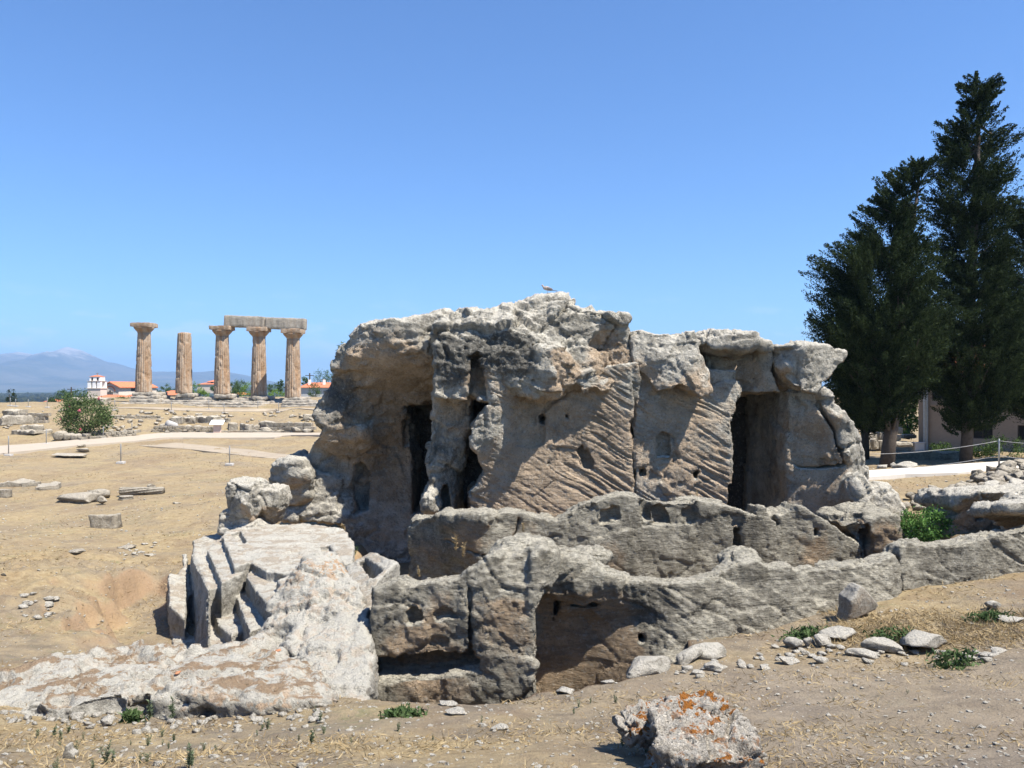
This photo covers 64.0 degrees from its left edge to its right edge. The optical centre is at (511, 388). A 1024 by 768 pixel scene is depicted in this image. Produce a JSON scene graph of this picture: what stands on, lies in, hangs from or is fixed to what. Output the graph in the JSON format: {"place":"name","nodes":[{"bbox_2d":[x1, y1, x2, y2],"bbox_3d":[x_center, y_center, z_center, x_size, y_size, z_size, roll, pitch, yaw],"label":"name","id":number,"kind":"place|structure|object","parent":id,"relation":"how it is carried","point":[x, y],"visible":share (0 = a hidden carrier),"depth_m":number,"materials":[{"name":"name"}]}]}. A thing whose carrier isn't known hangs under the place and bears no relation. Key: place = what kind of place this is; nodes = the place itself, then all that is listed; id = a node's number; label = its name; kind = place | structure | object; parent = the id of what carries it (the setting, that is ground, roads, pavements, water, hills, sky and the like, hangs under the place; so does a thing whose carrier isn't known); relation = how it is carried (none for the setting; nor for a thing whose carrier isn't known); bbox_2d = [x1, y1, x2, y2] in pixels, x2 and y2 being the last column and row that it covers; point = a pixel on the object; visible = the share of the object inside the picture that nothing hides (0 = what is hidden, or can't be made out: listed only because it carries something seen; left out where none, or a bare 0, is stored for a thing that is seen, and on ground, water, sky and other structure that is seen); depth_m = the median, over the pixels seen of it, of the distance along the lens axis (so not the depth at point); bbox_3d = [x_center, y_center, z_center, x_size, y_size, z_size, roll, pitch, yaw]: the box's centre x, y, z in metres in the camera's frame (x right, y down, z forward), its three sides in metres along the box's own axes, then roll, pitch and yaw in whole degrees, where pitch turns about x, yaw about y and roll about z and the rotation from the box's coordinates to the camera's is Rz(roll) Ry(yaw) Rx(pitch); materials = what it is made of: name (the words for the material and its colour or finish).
{"place":"outdoors","nodes":[
{"label":"outdoors","id":0,"kind":"place"},
{"bbox_2d":[3,387,284,395],"bbox_3d":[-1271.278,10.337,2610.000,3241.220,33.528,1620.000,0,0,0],"label":"hills","id":1,"kind":"structure","parent":0,"point":[212,394],"depth_m":2760.04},
{"bbox_2d":[0,347,301,391],"bbox_3d":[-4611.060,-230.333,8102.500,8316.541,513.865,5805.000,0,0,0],"label":"mountains","id":2,"kind":"structure","parent":0,"point":[65,368],"depth_m":7960.06,"materials":[{"name":"stone"}]},
{"bbox_2d":[0,432,319,454],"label":"path","id":3,"kind":"structure","parent":0,"point":[28,448],"depth_m":58.73,"materials":[{"name":"concrete"}]},
{"bbox_2d":[313,369,330,381],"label":"broadleaf tree","id":4,"kind":"object","parent":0,"point":[327,378],"visible":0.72,"depth_m":199.97,"materials":[{"name":"green plant"}]},
{"bbox_2d":[0,392,1023,767],"bbox_3d":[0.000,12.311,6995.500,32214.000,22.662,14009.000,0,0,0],"label":"ground","id":5,"kind":"structure","parent":0,"point":[72,578],"depth_m":6.85,"materials":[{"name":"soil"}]},
{"bbox_2d":[0,489,11,497],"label":"slope block","id":6,"kind":"object","parent":5,"relation":"on","point":[5,493],"depth_m":28.08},
{"bbox_2d":[2,409,27,415],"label":"ruin block","id":7,"kind":"object","parent":5,"relation":"on","point":[14,412],"depth_m":69.06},
{"bbox_2d":[0,415,33,424],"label":"ruin block","id":8,"kind":"object","parent":5,"relation":"on","point":[14,420],"depth_m":64.74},
{"bbox_2d":[0,478,34,486],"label":"slope block","id":9,"kind":"object","parent":5,"relation":"on","point":[19,482],"depth_m":31.74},
{"bbox_2d":[11,429,52,434],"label":"ruin block","id":10,"kind":"object","parent":5,"relation":"on","point":[26,432],"depth_m":59.81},
{"bbox_2d":[20,424,44,430],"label":"ruin block","id":11,"kind":"object","parent":5,"relation":"on","point":[33,427],"depth_m":60.94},
{"bbox_2d":[20,413,51,423],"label":"stone block","id":12,"kind":"structure","parent":5,"relation":"on","point":[41,418],"depth_m":65.41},
{"bbox_2d":[35,481,61,490],"bbox_3d":[-17.462,3.695,30.879,0.808,0.347,0.775,0,0,-22],"label":"slope block","id":13,"kind":"object","parent":5,"relation":"on","point":[55,485],"depth_m":30.71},
{"bbox_2d":[53,431,67,440],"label":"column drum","id":14,"kind":"object","parent":5,"relation":"on","point":[57,435],"depth_m":56.42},
{"bbox_2d":[61,742,78,758],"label":"forked stone","id":15,"kind":"object","parent":5,"relation":"on","point":[70,751],"visible":0.91,"depth_m":4.21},
{"bbox_2d":[52,453,87,456],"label":"slope block","id":16,"kind":"object","parent":5,"relation":"on","point":[68,454],"depth_m":45.86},
{"bbox_2d":[68,712,85,719],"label":"cobble","id":17,"kind":"object","parent":5,"relation":"on","point":[77,715],"visible":0.97,"depth_m":6.16,"materials":[{"name":"stone"}]},
{"bbox_2d":[57,491,103,503],"bbox_3d":[-14.216,3.619,27.090,1.418,0.451,1.033,0,0,17],"label":"slope block","id":18,"kind":"object","parent":5,"relation":"on","point":[84,497],"depth_m":26.72,"materials":[{"name":"stone"}]},
{"bbox_2d":[53,388,121,434],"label":"oleander bush","id":19,"kind":"object","parent":5,"relation":"on","point":[73,413],"visible":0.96,"depth_m":58.94,"materials":[{"name":"green plant"}]},
{"bbox_2d":[86,373,107,396],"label":"bell tower","id":20,"kind":"structure","parent":5,"relation":"on","point":[97,383],"depth_m":175.02,"materials":[{"name":"paint"}]},
{"bbox_2d":[88,489,109,497],"bbox_3d":[-14.047,3.587,28.027,0.803,0.350,0.546,0,0,0],"label":"slope block","id":21,"kind":"object","parent":5,"relation":"on","point":[106,492],"depth_m":27.84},
{"bbox_2d":[88,513,122,528],"bbox_3d":[-10.172,3.347,20.545,0.681,0.462,0.502,0,0,0],"label":"slope block","id":22,"kind":"object","parent":5,"relation":"on","point":[108,521],"depth_m":20.34,"materials":[{"name":"stone"}]},
{"bbox_2d":[98,739,112,762],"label":"weed","id":23,"kind":"object","parent":5,"relation":"on","point":[107,754],"visible":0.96,"depth_m":4.11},
{"bbox_2d":[100,715,115,726],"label":"loose stone","id":24,"kind":"object","parent":5,"relation":"on","point":[108,720],"visible":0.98,"depth_m":5.93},
{"bbox_2d":[77,430,140,439],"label":"rubble wall","id":25,"kind":"structure","parent":5,"relation":"on","point":[116,434],"depth_m":58.26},
{"bbox_2d":[117,708,145,723],"bbox_3d":[-2.813,2.436,6.101,0.232,0.145,0.150,0,0,-18],"label":"creeper","id":26,"kind":"object","parent":5,"relation":"on","point":[130,715],"visible":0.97,"depth_m":6.07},
{"bbox_2d":[107,381,157,395],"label":"house","id":27,"kind":"structure","parent":5,"relation":"on","point":[121,388],"depth_m":182.86,"materials":[{"name":"beige stone"}]},
{"bbox_2d":[111,415,163,418],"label":"rubble wall","id":28,"kind":"structure","parent":5,"relation":"on","point":[133,416],"depth_m":70.00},
{"bbox_2d":[119,487,164,494],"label":"fallen column","id":29,"kind":"structure","parent":5,"relation":"on","point":[140,490],"depth_m":28.02,"materials":[{"name":"stone"}]},
{"bbox_2d":[0,392,284,402],"bbox_3d":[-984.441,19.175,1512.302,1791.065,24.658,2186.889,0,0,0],"label":"woods","id":30,"kind":"object","parent":5,"relation":"on","point":[31,397],"visible":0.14,"depth_m":1728.06,"materials":[{"name":"plant"}]},
{"bbox_2d":[146,699,153,719],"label":"weed","id":31,"kind":"object","parent":5,"relation":"on","point":[149,708],"visible":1,"depth_m":6.13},
{"bbox_2d":[0,633,338,719],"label":"rock ledge","id":32,"kind":"object","parent":5,"relation":"on","point":[257,674],"visible":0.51,"depth_m":6.61,"materials":[{"name":"stone"}]},
{"bbox_2d":[167,696,175,718],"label":"weed","id":33,"kind":"object","parent":5,"relation":"on","point":[171,708],"visible":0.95,"depth_m":6.13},
{"bbox_2d":[169,416,183,423],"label":"ruin block","id":34,"kind":"object","parent":5,"relation":"on","point":[177,420],"depth_m":68.77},
{"bbox_2d":[151,426,212,432],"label":"rubble wall","id":35,"kind":"structure","parent":5,"relation":"on","point":[172,429],"depth_m":64.35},
{"bbox_2d":[184,742,194,767],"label":"weed","id":36,"kind":"object","parent":5,"relation":"on","point":[190,757],"visible":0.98,"depth_m":3.75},
{"bbox_2d":[184,416,195,423],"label":"ruin block","id":37,"kind":"structure","parent":5,"relation":"on","point":[190,420],"depth_m":69.27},
{"bbox_2d":[92,407,314,412],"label":"temple path","id":38,"kind":"structure","parent":5,"relation":"on","point":[215,409],"depth_m":77.53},
{"bbox_2d":[194,415,221,422],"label":"ruin block","id":39,"kind":"structure","parent":5,"relation":"on","point":[203,419],"depth_m":69.60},
{"bbox_2d":[140,443,288,458],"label":"dust track","id":40,"kind":"structure","parent":5,"relation":"on","point":[241,452],"depth_m":51.79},
{"bbox_2d":[197,383,231,392],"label":"hillside house","id":41,"kind":"structure","parent":5,"relation":"on","point":[206,386],"depth_m":330.00,"materials":[{"name":"paint"}]},
{"bbox_2d":[209,420,224,432],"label":"information board","id":42,"kind":"object","parent":5,"relation":"on","point":[216,424],"visible":0.95,"depth_m":64.15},
{"bbox_2d":[118,392,317,406],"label":"temple platform","id":43,"kind":"structure","parent":5,"relation":"on","point":[215,400],"depth_m":83.24,"materials":[{"name":"stone"}]},
{"bbox_2d":[130,322,157,392],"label":"temple column","id":44,"kind":"structure","parent":43,"relation":"on","point":[143,374],"depth_m":84.41,"materials":[{"name":"stone"}]},
{"bbox_2d":[175,332,191,393],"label":"temple column","id":45,"kind":"structure","parent":43,"relation":"on","point":[183,382],"depth_m":84.88,"materials":[{"name":"stone"}]},
{"bbox_2d":[209,325,234,393],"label":"temple column","id":46,"kind":"structure","parent":43,"relation":"on","point":[222,333],"depth_m":84.39,"materials":[{"name":"stone"}]},
{"bbox_2d":[246,327,270,395],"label":"temple column","id":47,"kind":"structure","parent":43,"relation":"on","point":[258,373],"depth_m":84.38,"materials":[{"name":"stone"}]},
{"bbox_2d":[224,315,265,327],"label":"stone beam","id":48,"kind":"structure","parent":47,"relation":"on","point":[235,321],"depth_m":84.51,"materials":[{"name":"stone"}]},
{"bbox_2d":[265,317,306,329],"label":"stone beam","id":49,"kind":"structure","parent":47,"relation":"on","point":[280,323],"depth_m":84.50,"materials":[{"name":"stone"}]},
{"bbox_2d":[281,328,305,397],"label":"temple column","id":50,"kind":"structure","parent":43,"relation":"on","point":[293,336],"depth_m":82.39,"materials":[{"name":"stone"}]},
{"bbox_2d":[228,422,237,430],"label":"ruin block","id":51,"kind":"structure","parent":5,"relation":"on","point":[232,426],"depth_m":65.22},
{"bbox_2d":[240,423,253,430],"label":"ruin block","id":52,"kind":"structure","parent":5,"relation":"on","point":[243,427],"depth_m":65.25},
{"bbox_2d":[167,523,399,671],"bbox_3d":[-3.632,2.999,12.077,2.791,1.878,9.113,0,0,-20],"label":"stepped rock","id":53,"kind":"object","parent":5,"relation":"on","point":[224,591],"visible":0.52,"depth_m":11.27,"materials":[{"name":"stone"}]},
{"bbox_2d":[217,476,292,535],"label":"broken block","id":54,"kind":"structure","parent":53,"relation":"on","point":[252,502],"depth_m":14.30,"materials":[{"name":"stone"}]},
{"bbox_2d":[268,422,316,432],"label":"rubble wall","id":55,"kind":"structure","parent":5,"relation":"on","point":[287,427],"depth_m":65.02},
{"bbox_2d":[307,383,322,396],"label":"broadleaf tree","id":56,"kind":"object","parent":5,"relation":"on","point":[316,390],"visible":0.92,"depth_m":119.71,"materials":[{"name":"green plant"}]},
{"bbox_2d":[301,380,330,396],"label":"house","id":57,"kind":"structure","parent":5,"relation":"on","point":[323,385],"depth_m":140.00,"materials":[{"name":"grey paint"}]},
{"bbox_2d":[257,551,378,700],"bbox_3d":[-1.760,2.841,7.811,1.120,2.090,3.147,0,0,-27],"label":"sloping rock","id":58,"kind":"object","parent":5,"relation":"on","point":[317,612],"visible":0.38,"depth_m":8.02,"materials":[{"name":"stone"}]},
{"bbox_2d":[378,701,428,718],"bbox_3d":[-0.732,2.166,5.495,0.343,0.118,0.291,0,0,0],"label":"creeper","id":59,"kind":"object","parent":5,"relation":"on","point":[403,711],"visible":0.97,"depth_m":5.46,"materials":[{"name":"plant"}]},
{"bbox_2d":[438,700,457,706],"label":"lip stone","id":60,"kind":"object","parent":5,"relation":"on","point":[450,703],"visible":1,"depth_m":5.78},
{"bbox_2d":[445,706,465,714],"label":"loose stone","id":61,"kind":"object","parent":5,"relation":"on","point":[458,710],"visible":1,"depth_m":5.40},
{"bbox_2d":[490,723,508,730],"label":"loose stone","id":62,"kind":"object","parent":5,"relation":"on","point":[499,725],"visible":0.92,"depth_m":4.92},
{"bbox_2d":[556,686,574,693],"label":"lip stone","id":63,"kind":"object","parent":5,"relation":"on","point":[563,689],"visible":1,"depth_m":6.22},
{"bbox_2d":[269,291,907,562],"bbox_3d":[1.313,1.067,18.198,12.858,6.129,5.847,0,0,0],"label":"rock cut fountain","id":64,"kind":"object","parent":5,"relation":"on","point":[555,404],"visible":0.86,"depth_m":16.23,"materials":[{"name":"stone"}]},
{"bbox_2d":[407,491,861,579],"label":"basin wall","id":65,"kind":"structure","parent":5,"relation":"on","point":[680,536],"depth_m":13.39,"materials":[{"name":"grey stone"}]},
{"bbox_2d":[815,501,902,558],"bbox_3d":[6.092,2.688,14.474,1.068,1.303,1.630,0,0,0],"label":"wall stub","id":66,"kind":"object","parent":65,"relation":"attached to","point":[869,527],"depth_m":14.04,"materials":[{"name":"grey stone"}]},
{"bbox_2d":[626,656,670,678],"bbox_3d":[1.140,2.316,6.827,0.416,0.141,0.324,0,0,0],"label":"field stone","id":67,"kind":"object","parent":5,"relation":"on","point":[640,666],"visible":0.89,"depth_m":6.77,"materials":[{"name":"stone"}]},
{"bbox_2d":[676,646,702,664],"bbox_3d":[1.526,2.321,7.137,0.271,0.143,0.175,0,0,-45],"label":"field stone","id":68,"kind":"object","parent":5,"relation":"on","point":[686,656],"visible":0.94,"depth_m":7.08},
{"bbox_2d":[612,689,767,767],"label":"lichen boulder","id":69,"kind":"object","parent":5,"relation":"on","point":[703,729],"visible":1,"depth_m":3.79,"materials":[{"name":"stone"}]},
{"bbox_2d":[370,525,1023,704],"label":"chamber wall","id":70,"kind":"structure","parent":5,"relation":"on","point":[516,616],"depth_m":8.10,"materials":[{"name":"grey stone"}]},
{"bbox_2d":[690,642,726,659],"bbox_3d":[1.725,2.329,7.294,0.286,0.144,0.296,0,0,38],"label":"field stone","id":71,"kind":"object","parent":5,"relation":"on","point":[713,650],"visible":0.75,"depth_m":7.23,"materials":[{"name":"stone"}]},
{"bbox_2d":[703,661,723,670],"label":"field stone","id":72,"kind":"object","parent":5,"relation":"on","point":[711,666],"visible":0.98,"depth_m":6.71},
{"bbox_2d":[778,656,799,664],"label":"field stone","id":73,"kind":"object","parent":5,"relation":"on","point":[786,660],"visible":0.99,"depth_m":6.94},
{"bbox_2d":[783,637,803,647],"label":"field stone","id":74,"kind":"object","parent":5,"relation":"on","point":[793,642],"visible":0.92,"depth_m":7.48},
{"bbox_2d":[771,621,831,641],"bbox_3d":[2.799,2.309,7.777,0.610,0.215,0.457,0,0,0],"label":"creeper","id":75,"kind":"object","parent":5,"relation":"on","point":[803,631],"visible":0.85,"depth_m":7.75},
{"bbox_2d":[803,637,815,646],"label":"field stone","id":76,"kind":"object","parent":5,"relation":"on","point":[807,640],"visible":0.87,"depth_m":7.42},
{"bbox_2d":[812,656,828,663],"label":"field stone","id":77,"kind":"object","parent":5,"relation":"on","point":[820,660],"visible":0.94,"depth_m":6.83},
{"bbox_2d":[813,633,831,645],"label":"field stone","id":78,"kind":"object","parent":5,"relation":"on","point":[821,639],"visible":0.95,"depth_m":7.36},
{"bbox_2d":[818,626,856,639],"bbox_3d":[2.995,2.261,7.570,0.278,0.105,0.250,0,0,-35],"label":"field stone","id":79,"kind":"object","parent":5,"relation":"on","point":[834,632],"visible":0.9,"depth_m":7.53,"materials":[{"name":"stone"}]},
{"bbox_2d":[837,582,877,620],"bbox_3d":[3.461,2.121,8.151,0.376,0.370,0.301,0,0,0],"label":"pointed slab","id":80,"kind":"object","parent":5,"relation":"on","point":[855,601],"depth_m":8.09,"materials":[{"name":"stone"}]},
{"bbox_2d":[844,648,877,659],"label":"field stone","id":81,"kind":"object","parent":5,"relation":"on","point":[863,653],"visible":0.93,"depth_m":6.95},
{"bbox_2d":[802,286,943,459],"bbox_3d":[16.286,-0.642,35.847,6.136,8.000,5.851,0,0,41],"label":"cypress tree","id":82,"kind":"object","parent":5,"relation":"on","point":[865,436],"visible":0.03,"depth_m":35.83,"materials":[{"name":"green plant"}]},
{"bbox_2d":[869,438,878,449],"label":"squared block","id":83,"kind":"object","parent":5,"relation":"on","point":[874,444],"depth_m":43.55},
{"bbox_2d":[860,637,903,653],"bbox_3d":[3.196,2.228,7.174,0.353,0.137,0.286,0,0,0],"label":"field stone","id":84,"kind":"object","parent":5,"relation":"on","point":[885,644],"visible":1,"depth_m":7.08,"materials":[{"name":"stone"}]},
{"bbox_2d":[798,154,979,467],"bbox_3d":[13.525,-2.663,30.020,5.952,11.816,5.356,0,0,0],"label":"cypress tree","id":85,"kind":"object","parent":5,"relation":"on","point":[906,353],"visible":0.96,"depth_m":29.22,"materials":[{"name":"green plant"}]},
{"bbox_2d":[859,622,920,649],"bbox_3d":[3.441,2.215,7.357,0.570,0.172,0.479,0,0,0],"label":"creeper","id":86,"kind":"object","parent":5,"relation":"on","point":[889,635],"visible":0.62,"depth_m":7.37,"materials":[{"name":"plant"}]},
{"bbox_2d":[896,441,912,446],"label":"squared block","id":87,"kind":"object","parent":5,"relation":"on","point":[903,444],"depth_m":43.24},
{"bbox_2d":[892,461,917,467],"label":"rubble stone","id":88,"kind":"object","parent":5,"relation":"on","point":[906,464],"visible":0.81,"depth_m":28.38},
{"bbox_2d":[899,398,917,438],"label":"broadleaf tree","id":89,"kind":"object","parent":5,"relation":"on","point":[908,425],"visible":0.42,"depth_m":46.69,"materials":[{"name":"green plant"}]},
{"bbox_2d":[911,442,924,450],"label":"meter cabinet","id":90,"kind":"object","parent":5,"relation":"on","point":[918,446],"visible":0.82,"depth_m":43.20,"materials":[{"name":"metal"}]},
{"bbox_2d":[814,601,1023,655],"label":"dry grass","id":91,"kind":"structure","parent":5,"relation":"on","point":[890,623],"depth_m":7.51,"materials":[{"name":"plant"}]},
{"bbox_2d":[900,629,947,648],"bbox_3d":[3.575,2.194,7.177,0.415,0.125,0.267,0,0,-32],"label":"field stone","id":92,"kind":"object","parent":5,"relation":"on","point":[915,638],"visible":1,"depth_m":7.11,"materials":[{"name":"stone"}]},
{"bbox_2d":[895,450,959,459],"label":"wall","id":93,"kind":"structure","parent":5,"relation":"on","point":[936,455],"depth_m":35.00,"materials":[{"name":"grey stone"}]},
{"bbox_2d":[896,504,959,541],"bbox_3d":[6.978,2.330,13.893,1.115,0.816,1.111,0,0,-28],"label":"caper bush","id":94,"kind":"object","parent":5,"relation":"on","point":[914,523],"visible":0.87,"depth_m":13.69,"materials":[{"name":"green plant"}]},
{"bbox_2d":[922,440,959,451],"bbox_3d":[19.489,2.909,36.994,1.633,1.193,1.301,0,0,33],"label":"shrub","id":95,"kind":"object","parent":5,"relation":"on","point":[938,446],"visible":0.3,"depth_m":36.93,"materials":[{"name":"green plant"}]},
{"bbox_2d":[918,646,984,669],"bbox_3d":[3.490,2.134,6.467,0.459,0.210,0.471,0,0,0],"label":"creeper","id":96,"kind":"object","parent":5,"relation":"on","point":[946,655],"visible":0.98,"depth_m":6.46,"materials":[{"name":"plant"}]},
{"bbox_2d":[913,483,1023,540],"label":"terrace wall","id":97,"kind":"structure","parent":5,"relation":"on","point":[968,508],"depth_m":13.51,"materials":[{"name":"stone"}]},
{"bbox_2d":[918,345,1023,451],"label":"museum building","id":98,"kind":"structure","parent":5,"relation":"on","point":[930,428],"depth_m":43.09,"materials":[{"name":"paint"}]},
{"bbox_2d":[974,427,992,438],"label":"window","id":99,"kind":"structure","parent":98,"relation":"in","point":[977,434],"depth_m":42.19,"materials":[{"name":"black glass"}]},
{"bbox_2d":[1018,425,1023,439],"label":"window","id":100,"kind":"structure","parent":98,"relation":"in","point":[1020,427],"depth_m":41.14,"materials":[{"name":"black glass"}]},
{"bbox_2d":[920,70,1023,462],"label":"cypress tree","id":101,"kind":"object","parent":5,"relation":"on","point":[996,384],"visible":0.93,"depth_m":30.86,"materials":[{"name":"green plant"}]},
{"bbox_2d":[973,444,990,457],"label":"shrub","id":102,"kind":"object","parent":5,"relation":"on","point":[976,453],"visible":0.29,"depth_m":37.75,"materials":[{"name":"green plant"}]},
{"bbox_2d":[961,609,1015,623],"bbox_3d":[4.372,2.100,7.511,0.514,0.159,0.422,0,0,0],"label":"creeper","id":103,"kind":"object","parent":5,"relation":"on","point":[983,615],"visible":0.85,"depth_m":7.51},
{"bbox_2d":[984,600,1001,609],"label":"field stone","id":104,"kind":"object","parent":5,"relation":"on","point":[992,604],"visible":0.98,"depth_m":8.01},
{"bbox_2d":[978,194,1023,422],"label":"cypress tree","id":105,"kind":"object","parent":5,"relation":"on","point":[1018,405],"visible":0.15,"depth_m":32.31,"materials":[{"name":"green plant"}]},
{"bbox_2d":[980,432,1023,456],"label":"shrub","id":106,"kind":"object","parent":5,"relation":"on","point":[989,448],"visible":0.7,"depth_m":36.87,"materials":[{"name":"green plant"}]},
{"bbox_2d":[996,460,1016,467],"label":"rubble stone","id":107,"kind":"object","parent":5,"relation":"on","point":[1009,463],"visible":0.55,"depth_m":26.82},
{"bbox_2d":[995,615,1023,623],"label":"field stone","id":108,"kind":"object","parent":5,"relation":"on","point":[1007,619],"visible":0.83,"depth_m":7.39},
{"bbox_2d":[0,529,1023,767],"bbox_3d":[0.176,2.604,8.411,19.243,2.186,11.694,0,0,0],"label":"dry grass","id":109,"kind":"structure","parent":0,"point":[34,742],"depth_m":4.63,"materials":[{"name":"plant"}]},
{"bbox_2d":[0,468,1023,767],"bbox_3d":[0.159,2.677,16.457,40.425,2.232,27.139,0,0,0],"label":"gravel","id":110,"kind":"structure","parent":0,"point":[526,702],"depth_m":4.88,"materials":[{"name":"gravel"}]},
{"bbox_2d":[0,0,1023,388],"label":"sky","id":111,"kind":"structure","parent":0,"point":[338,166],"materials":[{"name":"blue"}]},
{"bbox_2d":[868,461,1018,480],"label":"pavement","id":112,"kind":"structure","parent":0,"point":[928,471],"depth_m":26.88,"materials":[{"name":"white concrete"}]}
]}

